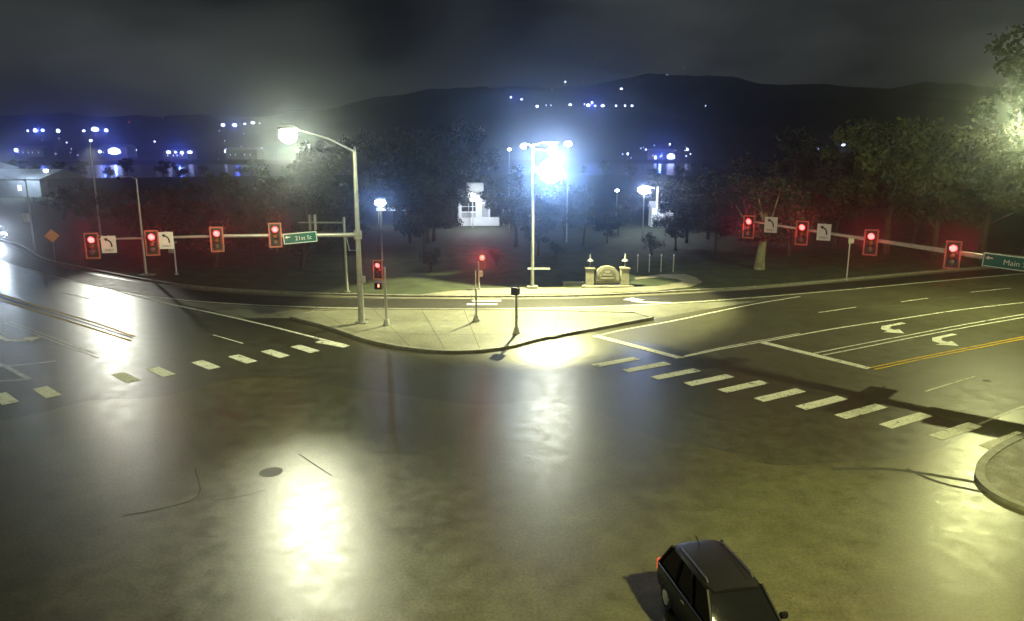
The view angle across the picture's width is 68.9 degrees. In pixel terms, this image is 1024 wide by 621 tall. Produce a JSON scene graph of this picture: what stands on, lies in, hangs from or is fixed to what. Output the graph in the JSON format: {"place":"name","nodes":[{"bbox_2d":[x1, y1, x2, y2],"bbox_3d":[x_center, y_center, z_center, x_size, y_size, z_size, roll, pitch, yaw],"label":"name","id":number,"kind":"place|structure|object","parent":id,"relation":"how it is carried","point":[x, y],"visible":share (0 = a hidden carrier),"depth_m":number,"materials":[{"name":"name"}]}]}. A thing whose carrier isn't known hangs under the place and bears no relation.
{"place":"outdoors","nodes":[
{"label":"outdoors","id":0,"kind":"place"},
{"bbox_2d":[0,169,85,196],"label":"building","id":1,"kind":"structure","parent":0,"point":[36,181],"depth_m":194.85,"materials":[{"name":"metal"}]},
{"bbox_2d":[177,301,755,318],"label":"paved gore","id":2,"kind":"structure","parent":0,"point":[655,311],"depth_m":55.55,"materials":[{"name":"concrete"}]},
{"bbox_2d":[0,261,976,464],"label":"approach road","id":3,"kind":"structure","parent":0,"point":[178,340],"depth_m":39.37,"materials":[{"name":"asphalt"}]},
{"bbox_2d":[0,296,132,337],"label":"median strip","id":4,"kind":"object","parent":3,"relation":"on","point":[67,317],"visible":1,"depth_m":52.87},
{"bbox_2d":[0,300,1021,448],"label":"crosswalk bars","id":5,"kind":"object","parent":3,"relation":"on","point":[44,391],"visible":0.96,"depth_m":36.55,"materials":[{"name":"white paint"}]},
{"bbox_2d":[0,321,1023,424],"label":"worn lane lines","id":6,"kind":"object","parent":3,"relation":"on","point":[985,421],"visible":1,"depth_m":44.31,"materials":[{"name":"white paint"}]},
{"bbox_2d":[316,335,871,368],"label":"stop lines","id":7,"kind":"object","parent":3,"relation":"on","point":[673,355],"visible":1,"depth_m":44.30,"materials":[{"name":"white paint"}]},
{"bbox_2d":[0,242,1023,620],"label":"road","id":8,"kind":"structure","parent":0,"point":[410,508],"depth_m":24.06,"materials":[{"name":"asphalt"}]},
{"bbox_2d":[297,309,646,348],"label":"traffic island","id":9,"kind":"structure","parent":8,"relation":"on","point":[418,327],"depth_m":50.19,"materials":[{"name":"concrete"}]},
{"bbox_2d":[99,125,367,323],"bbox_3d":[-17.910,-4.593,45.479,16.155,12.788,8.701,0,12,0],"label":"signal mast","id":10,"kind":"object","parent":9,"relation":"on","point":[287,133],"visible":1,"depth_m":48.77,"materials":[{"name":"metal"}]},
{"bbox_2d":[83,233,100,258],"bbox_3d":[-25.477,-3.924,45.305,0.589,1.580,0.589,6,13,26],"label":"traffic signal","id":11,"kind":"object","parent":10,"relation":"attached to","point":[92,246],"visible":1,"depth_m":45.28,"materials":[{"name":"metal"}]},
{"bbox_2d":[100,235,116,252],"bbox_3d":[-24.660,-4.059,45.675,0.840,1.075,0.126,-3,12,-14],"label":"turn sign","id":12,"kind":"object","parent":10,"relation":"attached to","point":[108,243],"visible":1,"depth_m":45.62,"materials":[{"name":"metal"}]},
{"bbox_2d":[144,230,159,255],"bbox_3d":[-22.224,-4.166,46.109,0.589,1.580,0.589,6,13,26],"label":"traffic signal","id":13,"kind":"object","parent":10,"relation":"attached to","point":[152,246],"visible":1,"depth_m":46.08,"materials":[{"name":"metal"}]},
{"bbox_2d":[158,231,173,248],"bbox_3d":[-21.495,-4.375,46.440,0.840,1.075,0.126,-3,12,-14],"label":"turn sign","id":14,"kind":"object","parent":10,"relation":"attached to","point":[166,240],"visible":1,"depth_m":46.39,"materials":[{"name":"metal"}]},
{"bbox_2d":[209,227,224,251],"bbox_3d":[-18.575,-4.474,47.004,0.589,1.580,0.589,6,13,26],"label":"traffic signal","id":15,"kind":"object","parent":10,"relation":"attached to","point":[216,239],"visible":1,"depth_m":46.98,"materials":[{"name":"metal"}]},
{"bbox_2d":[268,223,282,247],"bbox_3d":[-15.162,-4.821,47.828,0.589,1.580,0.589,6,13,26],"label":"traffic signal","id":16,"kind":"object","parent":10,"relation":"attached to","point":[275,234],"visible":1,"depth_m":47.81,"materials":[{"name":"metal"}]},
{"bbox_2d":[282,231,317,244],"bbox_3d":[-13.707,-4.710,48.332,2.150,0.720,0.039,-6,13,-10],"label":"street name sign","id":17,"kind":"object","parent":10,"relation":"attached to","point":[300,237],"visible":1,"depth_m":48.32,"materials":[{"name":"metal"}]},
{"bbox_2d":[383,267,389,325],"bbox_3d":[-8.449,-0.929,49.548,0.656,3.926,0.499,6,13,27],"label":"signal post","id":18,"kind":"object","parent":9,"relation":"on","point":[386,321],"visible":1,"depth_m":49.51,"materials":[{"name":"metal"}]},
{"bbox_2d":[373,260,382,278],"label":"traffic signal","id":19,"kind":"object","parent":18,"relation":"attached to","point":[377,269],"visible":1,"depth_m":48.96,"materials":[{"name":"metal"}]},
{"bbox_2d":[355,313,567,338],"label":"ramp pads","id":20,"kind":"object","parent":9,"relation":"on","point":[372,335],"visible":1,"depth_m":47.94,"materials":[{"name":"concrete"}]},
{"bbox_2d":[316,309,608,348],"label":"island joints","id":21,"kind":"object","parent":9,"relation":"on","point":[470,326],"visible":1,"depth_m":47.42,"materials":[{"name":"concrete"}]},
{"bbox_2d":[290,308,653,352],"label":"island kerb","id":22,"kind":"structure","parent":8,"relation":"on","point":[412,348],"depth_m":48.32,"materials":[{"name":"concrete"}]},
{"bbox_2d":[0,241,990,298],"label":"gutter","id":23,"kind":"object","parent":8,"relation":"on","point":[28,253],"visible":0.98,"depth_m":63.60,"materials":[{"name":"concrete"}]},
{"bbox_2d":[123,356,987,515],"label":"tar seams","id":24,"kind":"object","parent":8,"relation":"on","point":[882,468],"visible":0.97,"depth_m":27.17,"materials":[{"name":"asphalt"}]},
{"bbox_2d":[259,380,990,476],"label":"manhole covers","id":25,"kind":"object","parent":8,"relation":"on","point":[270,471],"visible":1,"depth_m":27.42,"materials":[{"name":"metal"}]},
{"bbox_2d":[657,535,787,620],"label":"car","id":26,"kind":"object","parent":8,"relation":"on","point":[707,580],"visible":1,"depth_m":17.77,"materials":[{"name":"black paint"}]},
{"bbox_2d":[755,221,982,258],"bbox_3d":[25.558,-4.787,43.318,18.711,14.067,17.970,0,12,0],"label":"signal mast","id":27,"kind":"object","parent":8,"relation":"on","point":[942,250],"visible":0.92,"depth_m":43.92,"materials":[{"name":"metal"}]},
{"bbox_2d":[742,215,754,238],"bbox_3d":[16.347,-5.775,51.565,0.589,1.580,0.589,-2,12,-11],"label":"traffic signal","id":28,"kind":"object","parent":27,"relation":"attached to","point":[748,225],"visible":1,"depth_m":51.53,"materials":[{"name":"metal"}]},
{"bbox_2d":[764,217,777,232],"bbox_3d":[17.485,-5.798,50.403,0.840,1.075,0.126,8,14,33],"label":"turn sign","id":29,"kind":"object","parent":27,"relation":"attached to","point":[770,225],"visible":1,"depth_m":50.35,"materials":[{"name":"metal"}]},
{"bbox_2d":[794,221,808,245],"bbox_3d":[18.852,-5.040,48.561,0.589,1.580,0.589,-2,12,-11],"label":"traffic signal","id":30,"kind":"object","parent":27,"relation":"attached to","point":[801,233],"visible":1,"depth_m":48.53,"materials":[{"name":"metal"}]},
{"bbox_2d":[816,223,831,240],"bbox_3d":[19.876,-5.004,47.555,0.840,1.075,0.126,8,14,33],"label":"turn sign","id":31,"kind":"object","parent":27,"relation":"attached to","point":[824,231],"visible":1,"depth_m":47.50,"materials":[{"name":"metal"}]},
{"bbox_2d":[862,229,878,255],"bbox_3d":[21.701,-4.114,45.163,0.589,1.580,0.589,-2,12,-11],"label":"traffic signal","id":32,"kind":"object","parent":27,"relation":"attached to","point":[870,242],"visible":1,"depth_m":45.13,"materials":[{"name":"metal"}]},
{"bbox_2d":[943,240,962,268],"bbox_3d":[24.613,-3.107,41.704,0.589,1.580,0.589,-2,12,-11],"label":"traffic signal","id":33,"kind":"object","parent":27,"relation":"attached to","point":[952,254],"visible":1,"depth_m":41.67,"materials":[{"name":"metal"}]},
{"bbox_2d":[981,252,1023,271],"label":"street name sign","id":34,"kind":"object","parent":27,"relation":"attached to","point":[1004,261],"visible":1,"depth_m":39.83,"materials":[{"name":"metal"}]},
{"bbox_2d":[974,432,1023,510],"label":"corner kerb","id":35,"kind":"structure","parent":8,"relation":"on","point":[984,484],"depth_m":26.72,"materials":[{"name":"concrete"}]},
{"bbox_2d":[0,73,1023,294],"bbox_3d":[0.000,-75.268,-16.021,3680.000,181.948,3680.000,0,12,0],"label":"ground","id":36,"kind":"structure","parent":0,"point":[736,117],"depth_m":326.53,"materials":[{"name":"green plant"}]},
{"bbox_2d":[6,176,35,251],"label":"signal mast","id":37,"kind":"object","parent":36,"relation":"on","point":[25,217],"visible":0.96,"depth_m":85.97,"materials":[{"name":"metal"}]},
{"bbox_2d":[14,146,54,156],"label":"building","id":38,"kind":"structure","parent":36,"relation":"on","point":[38,151],"depth_m":846.37,"materials":[{"name":"metal"}]},
{"bbox_2d":[30,184,82,219],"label":"tree","id":39,"kind":"object","parent":36,"relation":"on","point":[59,198],"visible":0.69,"depth_m":127.91,"materials":[{"name":"green plant"}]},
{"bbox_2d":[69,160,88,174],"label":"tree","id":40,"kind":"object","parent":36,"relation":"on","point":[79,167],"visible":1,"depth_m":321.62,"materials":[{"name":"green plant"}]},
{"bbox_2d":[59,181,108,229],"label":"tree","id":41,"kind":"object","parent":36,"relation":"on","point":[80,198],"visible":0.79,"depth_m":110.41,"materials":[{"name":"green plant"}]},
{"bbox_2d":[89,138,102,235],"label":"street lamp","id":42,"kind":"object","parent":36,"relation":"on","point":[99,225],"visible":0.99,"depth_m":102.67,"materials":[{"name":"metal"}]},
{"bbox_2d":[99,144,136,157],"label":"building","id":43,"kind":"structure","parent":36,"relation":"on","point":[127,150],"depth_m":859.71,"materials":[{"name":"metal"}]},
{"bbox_2d":[90,187,147,236],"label":"tree","id":44,"kind":"object","parent":36,"relation":"on","point":[118,210],"visible":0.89,"depth_m":98.92,"materials":[{"name":"green plant"}]},
{"bbox_2d":[116,158,134,177],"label":"tree","id":45,"kind":"object","parent":36,"relation":"on","point":[128,163],"visible":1,"depth_m":344.69,"materials":[{"name":"green plant"}]},
{"bbox_2d":[114,176,155,275],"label":"street lamp","id":46,"kind":"object","parent":36,"relation":"on","point":[145,273],"visible":1,"depth_m":70.39,"materials":[{"name":"metal"}]},
{"bbox_2d":[127,198,186,257],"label":"tree","id":47,"kind":"object","parent":36,"relation":"on","point":[159,224],"visible":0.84,"depth_m":81.65,"materials":[{"name":"green plant"}]},
{"bbox_2d":[154,160,175,177],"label":"tree","id":48,"kind":"object","parent":36,"relation":"on","point":[158,168],"visible":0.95,"depth_m":327.44,"materials":[{"name":"green plant"}]},
{"bbox_2d":[163,149,196,158],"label":"building","id":49,"kind":"structure","parent":36,"relation":"on","point":[178,155],"depth_m":852.01,"materials":[{"name":"metal"}]},
{"bbox_2d":[142,180,218,241],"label":"tree","id":50,"kind":"object","parent":36,"relation":"on","point":[192,209],"visible":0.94,"depth_m":94.80,"materials":[{"name":"green plant"}]},
{"bbox_2d":[177,218,240,266],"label":"tree","id":51,"kind":"object","parent":36,"relation":"on","point":[203,247],"visible":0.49,"depth_m":75.66,"materials":[{"name":"green plant"}]},
{"bbox_2d":[206,172,241,232],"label":"tree","id":52,"kind":"object","parent":36,"relation":"on","point":[227,201],"visible":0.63,"depth_m":105.97,"materials":[{"name":"green plant"}]},
{"bbox_2d":[226,147,264,158],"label":"building","id":53,"kind":"structure","parent":36,"relation":"on","point":[241,152],"depth_m":855.19,"materials":[{"name":"metal"}]},
{"bbox_2d":[224,203,281,263],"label":"tree","id":54,"kind":"object","parent":36,"relation":"on","point":[259,227],"visible":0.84,"depth_m":77.51,"materials":[{"name":"green plant"}]},
{"bbox_2d":[218,164,305,245],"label":"tree","id":55,"kind":"object","parent":36,"relation":"on","point":[264,193],"visible":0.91,"depth_m":90.31,"materials":[{"name":"green plant"}]},
{"bbox_2d":[257,216,335,269],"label":"tree","id":56,"kind":"object","parent":36,"relation":"on","point":[300,227],"visible":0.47,"depth_m":74.00,"materials":[{"name":"green plant"}]},
{"bbox_2d":[276,148,334,230],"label":"tree","id":57,"kind":"object","parent":36,"relation":"on","point":[301,168],"visible":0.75,"depth_m":102.40,"materials":[{"name":"green plant"}]},
{"bbox_2d":[297,140,347,209],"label":"tree","id":58,"kind":"object","parent":36,"relation":"on","point":[325,167],"visible":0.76,"depth_m":126.52,"materials":[{"name":"green plant"}]},
{"bbox_2d":[298,217,355,292],"bbox_3d":[-15.165,-4.573,61.700,4.607,6.254,0.442,0,12,0],"label":"traffic signal pole","id":59,"kind":"object","parent":36,"relation":"on","point":[347,290],"visible":0.87,"depth_m":61.56,"materials":[{"name":"metal"}]},
{"bbox_2d":[316,183,378,250],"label":"tree","id":60,"kind":"object","parent":36,"relation":"on","point":[336,215],"visible":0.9,"depth_m":86.46,"materials":[{"name":"green plant"}]},
{"bbox_2d":[330,124,425,222],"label":"tree","id":61,"kind":"object","parent":36,"relation":"on","point":[372,150],"visible":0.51,"depth_m":119.80,"materials":[{"name":"green plant"}]},
{"bbox_2d":[374,197,385,260],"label":"park lamp","id":62,"kind":"object","parent":36,"relation":"on","point":[380,201],"visible":0.99,"depth_m":79.42,"materials":[{"name":"metal"}]},
{"bbox_2d":[383,156,435,242],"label":"tree","id":63,"kind":"object","parent":36,"relation":"on","point":[398,189],"visible":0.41,"depth_m":94.61,"materials":[{"name":"green plant"}]},
{"bbox_2d":[385,133,456,242],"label":"tree","id":64,"kind":"object","parent":36,"relation":"on","point":[427,167],"visible":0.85,"depth_m":93.00,"materials":[{"name":"green plant"}]},
{"bbox_2d":[382,164,472,240],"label":"tree","id":65,"kind":"object","parent":36,"relation":"on","point":[454,196],"visible":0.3,"depth_m":96.30,"materials":[{"name":"green plant"}]},
{"bbox_2d":[393,172,463,263],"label":"tree","id":66,"kind":"object","parent":36,"relation":"on","point":[425,217],"visible":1,"depth_m":76.92,"materials":[{"name":"green plant"}]},
{"bbox_2d":[418,247,441,272],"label":"tree","id":67,"kind":"object","parent":36,"relation":"on","point":[430,262],"visible":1,"depth_m":72.47,"materials":[{"name":"green plant"}]},
{"bbox_2d":[409,119,499,192],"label":"tree","id":68,"kind":"object","parent":36,"relation":"on","point":[474,160],"visible":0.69,"depth_m":145.53,"materials":[{"name":"green plant"}]},
{"bbox_2d":[457,182,508,225],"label":"kiosk","id":69,"kind":"object","parent":36,"relation":"on","point":[481,215],"visible":0.63,"depth_m":118.13,"materials":[{"name":"metal"}]},
{"bbox_2d":[0,239,989,297],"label":"kerb","id":70,"kind":"structure","parent":36,"relation":"on","point":[409,295],"depth_m":63.28,"materials":[{"name":"concrete"}]},
{"bbox_2d":[479,164,558,246],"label":"tree","id":71,"kind":"object","parent":36,"relation":"on","point":[520,196],"visible":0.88,"depth_m":90.25,"materials":[{"name":"green plant"}]},
{"bbox_2d":[513,206,559,255],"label":"tree","id":72,"kind":"object","parent":36,"relation":"on","point":[539,227],"visible":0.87,"depth_m":83.44,"materials":[{"name":"green plant"}]},
{"bbox_2d":[536,180,589,238],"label":"tree","id":73,"kind":"object","parent":36,"relation":"on","point":[557,207],"visible":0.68,"depth_m":98.91,"materials":[{"name":"green plant"}]},
{"bbox_2d":[564,140,571,242],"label":"park lamp","id":74,"kind":"object","parent":36,"relation":"on","point":[567,143],"visible":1,"depth_m":94.60,"materials":[{"name":"metal"}]},
{"bbox_2d":[565,184,602,246],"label":"tree","id":75,"kind":"object","parent":36,"relation":"on","point":[576,219],"visible":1,"depth_m":90.97,"materials":[{"name":"green plant"}]},
{"bbox_2d":[592,213,619,242],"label":"tree","id":76,"kind":"object","parent":36,"relation":"on","point":[606,225],"visible":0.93,"depth_m":95.82,"materials":[{"name":"green plant"}]},
{"bbox_2d":[582,253,633,287],"bbox_3d":[8.305,-3.554,65.021,4.432,2.878,1.600,0,12,0],"label":"monument sign","id":77,"kind":"object","parent":36,"relation":"on","point":[606,276],"visible":0.98,"depth_m":64.80,"materials":[{"name":"beige stone"}]},
{"bbox_2d":[604,204,634,235],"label":"tree","id":78,"kind":"object","parent":36,"relation":"on","point":[624,216],"visible":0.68,"depth_m":103.36,"materials":[{"name":"green plant"}]},
{"bbox_2d":[612,192,649,220],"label":"tree","id":79,"kind":"object","parent":36,"relation":"on","point":[631,203],"visible":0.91,"depth_m":126.69,"materials":[{"name":"green plant"}]},
{"bbox_2d":[641,231,665,255],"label":"tree","id":80,"kind":"object","parent":36,"relation":"on","point":[651,242],"visible":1,"depth_m":84.18,"materials":[{"name":"green plant"}]},
{"bbox_2d":[648,187,673,226],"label":"shed","id":81,"kind":"structure","parent":36,"relation":"on","point":[653,206],"depth_m":116.14,"materials":[{"name":"metal"}]},
{"bbox_2d":[646,176,687,200],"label":"tree","id":82,"kind":"object","parent":36,"relation":"on","point":[676,194],"visible":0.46,"depth_m":129.01,"materials":[{"name":"green plant"}]},
{"bbox_2d":[652,198,704,250],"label":"tree","id":83,"kind":"object","parent":36,"relation":"on","point":[677,223],"visible":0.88,"depth_m":87.45,"materials":[{"name":"green plant"}]},
{"bbox_2d":[657,175,723,242],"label":"tree","id":84,"kind":"object","parent":36,"relation":"on","point":[696,195],"visible":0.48,"depth_m":94.64,"materials":[{"name":"green plant"}]},
{"bbox_2d":[681,169,737,239],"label":"tree","id":85,"kind":"object","parent":36,"relation":"on","point":[722,181],"visible":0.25,"depth_m":97.71,"materials":[{"name":"green plant"}]},
{"bbox_2d":[684,184,739,260],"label":"tree","id":86,"kind":"object","parent":36,"relation":"on","point":[717,226],"visible":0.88,"depth_m":79.64,"materials":[{"name":"green plant"}]},
{"bbox_2d":[716,151,792,214],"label":"tree","id":87,"kind":"object","parent":36,"relation":"on","point":[761,172],"visible":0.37,"depth_m":115.16,"materials":[{"name":"green plant"}]},
{"bbox_2d":[715,172,824,269],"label":"tree","id":88,"kind":"object","parent":36,"relation":"on","point":[768,195],"visible":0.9,"depth_m":72.53,"materials":[{"name":"green plant"}]},
{"bbox_2d":[755,175,831,255],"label":"tree","id":89,"kind":"object","parent":36,"relation":"on","point":[809,210],"visible":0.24,"depth_m":82.96,"materials":[{"name":"green plant"}]},
{"bbox_2d":[770,126,843,204],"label":"tree","id":90,"kind":"object","parent":36,"relation":"on","point":[804,161],"visible":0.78,"depth_m":100.72,"materials":[{"name":"green plant"}]},
{"bbox_2d":[793,153,874,246],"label":"tree","id":91,"kind":"object","parent":36,"relation":"on","point":[847,211],"visible":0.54,"depth_m":90.12,"materials":[{"name":"green plant"}]},
{"bbox_2d":[823,146,900,225],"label":"tree","id":92,"kind":"object","parent":36,"relation":"on","point":[877,207],"visible":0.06,"depth_m":116.61,"materials":[{"name":"green plant"}]},
{"bbox_2d":[818,114,957,253],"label":"tree","id":93,"kind":"object","parent":36,"relation":"on","point":[869,166],"visible":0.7,"depth_m":82.80,"materials":[{"name":"green plant"}]},
{"bbox_2d":[879,129,951,243],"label":"tree","id":94,"kind":"object","parent":36,"relation":"on","point":[915,235],"visible":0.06,"depth_m":91.62,"materials":[{"name":"green plant"}]},
{"bbox_2d":[879,132,1021,260],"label":"tree","id":95,"kind":"object","parent":36,"relation":"on","point":[962,185],"visible":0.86,"depth_m":78.49,"materials":[{"name":"green plant"}]},
{"bbox_2d":[905,116,1023,260],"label":"tree","id":96,"kind":"object","parent":36,"relation":"on","point":[1003,153],"visible":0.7,"depth_m":76.52,"materials":[{"name":"green plant"}]},
{"bbox_2d":[957,24,1023,255],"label":"tree","id":97,"kind":"object","parent":36,"relation":"on","point":[1012,68],"visible":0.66,"depth_m":83.35,"materials":[{"name":"green plant"}]},
{"bbox_2d":[0,244,1023,307],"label":"slip lane","id":98,"kind":"structure","parent":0,"point":[14,256],"depth_m":60.96,"materials":[{"name":"asphalt"}]},
{"bbox_2d":[0,0,1023,117],"label":"sky","id":99,"kind":"structure","parent":0,"point":[95,58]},
{"bbox_2d":[18,163,1023,178],"bbox_3d":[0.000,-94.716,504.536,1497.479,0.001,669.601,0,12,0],"label":"river","id":100,"kind":"structure","parent":0,"point":[144,170],"depth_m":527.86,"materials":[{"name":"blue liquid"}]},
{"bbox_2d":[421,274,701,294],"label":"park path","id":101,"kind":"structure","parent":0,"point":[687,281],"depth_m":63.31,"materials":[{"name":"concrete"}]},
{"bbox_2d":[477,254,484,289],"bbox_3d":[-2.593,-3.214,62.870,0.686,2.989,0.475,0,12,0],"label":"signal post","id":102,"kind":"object","parent":101,"relation":"on","point":[481,262],"visible":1,"depth_m":62.67,"materials":[{"name":"metal"}]},
{"bbox_2d":[520,140,562,288],"bbox_3d":[2.431,-7.842,62.182,3.450,12.329,1.823,2,12,9],"label":"street lamp","id":103,"kind":"object","parent":101,"relation":"on","point":[550,171],"visible":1,"depth_m":61.43,"materials":[{"name":"metal"}]},
{"bbox_2d":[144,273,1023,423],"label":"side road","id":104,"kind":"structure","parent":0,"point":[976,399],"depth_m":47.20,"materials":[{"name":"asphalt"}]},
{"bbox_2d":[0,298,957,345],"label":"turn arrows","id":105,"kind":"object","parent":104,"relation":"on","point":[938,339],"visible":1,"depth_m":47.42,"materials":[{"name":"white paint"}]},
{"bbox_2d":[0,293,1023,369],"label":"yellow lines","id":106,"kind":"object","parent":104,"relation":"on","point":[133,335],"visible":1,"depth_m":47.42,"materials":[{"name":"paint"}]},
{"bbox_2d":[25,268,1023,391],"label":"lane lines","id":107,"kind":"object","parent":104,"relation":"on","point":[644,325],"visible":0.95,"depth_m":51.91,"materials":[{"name":"white paint"}]},
{"bbox_2d":[647,149,675,159],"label":"building","id":108,"kind":"structure","parent":0,"point":[662,153],"depth_m":853.79,"materials":[{"name":"metal"}]},
{"bbox_2d":[985,438,1023,502],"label":"corner pavement","id":109,"kind":"structure","parent":0,"point":[1004,470],"depth_m":27.13,"materials":[{"name":"concrete"}]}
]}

